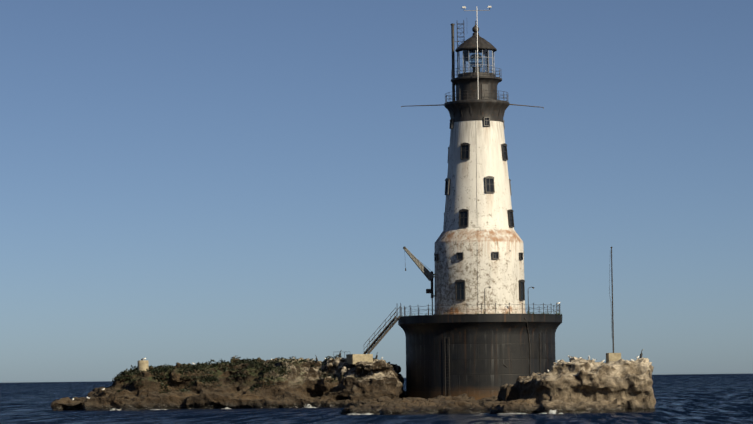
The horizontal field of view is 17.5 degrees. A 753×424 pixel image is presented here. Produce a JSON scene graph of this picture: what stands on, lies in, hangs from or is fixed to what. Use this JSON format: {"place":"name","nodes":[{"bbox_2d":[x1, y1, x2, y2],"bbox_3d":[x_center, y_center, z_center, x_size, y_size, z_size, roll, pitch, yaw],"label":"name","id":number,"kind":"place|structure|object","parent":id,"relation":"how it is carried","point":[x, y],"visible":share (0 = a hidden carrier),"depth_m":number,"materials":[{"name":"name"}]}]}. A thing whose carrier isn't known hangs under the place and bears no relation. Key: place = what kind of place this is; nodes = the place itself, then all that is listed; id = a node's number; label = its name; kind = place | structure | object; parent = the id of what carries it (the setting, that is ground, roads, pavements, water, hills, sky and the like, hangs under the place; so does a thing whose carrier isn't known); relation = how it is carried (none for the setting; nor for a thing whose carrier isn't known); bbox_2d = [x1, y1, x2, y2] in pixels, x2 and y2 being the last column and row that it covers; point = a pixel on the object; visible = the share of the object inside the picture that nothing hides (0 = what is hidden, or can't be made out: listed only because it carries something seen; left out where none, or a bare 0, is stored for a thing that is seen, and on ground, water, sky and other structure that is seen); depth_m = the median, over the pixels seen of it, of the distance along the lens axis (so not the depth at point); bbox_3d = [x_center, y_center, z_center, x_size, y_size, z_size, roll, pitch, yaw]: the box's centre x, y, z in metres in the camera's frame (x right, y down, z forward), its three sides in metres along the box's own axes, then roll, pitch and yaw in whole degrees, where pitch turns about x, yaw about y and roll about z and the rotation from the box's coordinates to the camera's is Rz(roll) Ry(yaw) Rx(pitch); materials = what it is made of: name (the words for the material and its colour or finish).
{"place":"outdoors","nodes":[
{"label":"outdoors","id":0,"kind":"place"},
{"bbox_2d":[0,374,752,423],"bbox_3d":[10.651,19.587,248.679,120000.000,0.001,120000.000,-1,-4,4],"label":"lake water","id":1,"kind":"structure","parent":0,"point":[704,398],"depth_m":200.14,"materials":[{"name":"blue liquid"}]},
{"bbox_2d":[51,357,405,410],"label":"reef rock","id":2,"kind":"object","parent":1,"relation":"in","point":[357,383],"visible":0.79,"depth_m":243.33,"materials":[{"name":"brown stone"}]},
{"bbox_2d":[138,359,148,370],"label":"stone block","id":3,"kind":"structure","parent":2,"relation":"on","point":[143,365],"depth_m":247.71,"materials":[{"name":"beige stone"}]},
{"bbox_2d":[112,355,340,393],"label":"reef shrubs","id":4,"kind":"object","parent":2,"relation":"on","point":[208,379],"visible":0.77,"depth_m":246.15,"materials":[{"name":"green plant"}]},
{"bbox_2d":[72,302,642,399],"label":"seabirds","id":5,"kind":"object","parent":2,"relation":"on","point":[569,357],"visible":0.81,"depth_m":242.40,"materials":[{"name":"white"}]},
{"bbox_2d":[112,404,562,414],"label":"foam on water","id":6,"kind":"object","parent":1,"relation":"on","point":[552,411],"visible":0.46,"depth_m":190.39,"materials":[{"name":"grey liquid"}]},
{"bbox_2d":[339,393,497,414],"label":"shelf rock","id":7,"kind":"object","parent":1,"relation":"in","point":[464,403],"visible":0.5,"depth_m":191.67,"materials":[{"name":"stone"}]},
{"bbox_2d":[344,6,561,399],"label":"lighthouse","id":8,"kind":"object","parent":1,"relation":"in","point":[480,333],"visible":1,"depth_m":245.96,"materials":[{"name":"white paint"}]},
{"bbox_2d":[479,357,655,413],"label":"reef rock","id":9,"kind":"object","parent":1,"relation":"in","point":[576,385],"visible":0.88,"depth_m":190.03,"materials":[{"name":"beige stone"}]},
{"bbox_2d":[606,247,620,362],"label":"flagpole","id":10,"kind":"object","parent":9,"relation":"on","point":[613,356],"visible":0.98,"depth_m":193.25,"materials":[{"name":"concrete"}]},
{"bbox_2d":[0,0,752,382],"label":"sky","id":11,"kind":"structure","parent":0,"point":[182,181],"materials":[{"name":"blue"}]}
]}

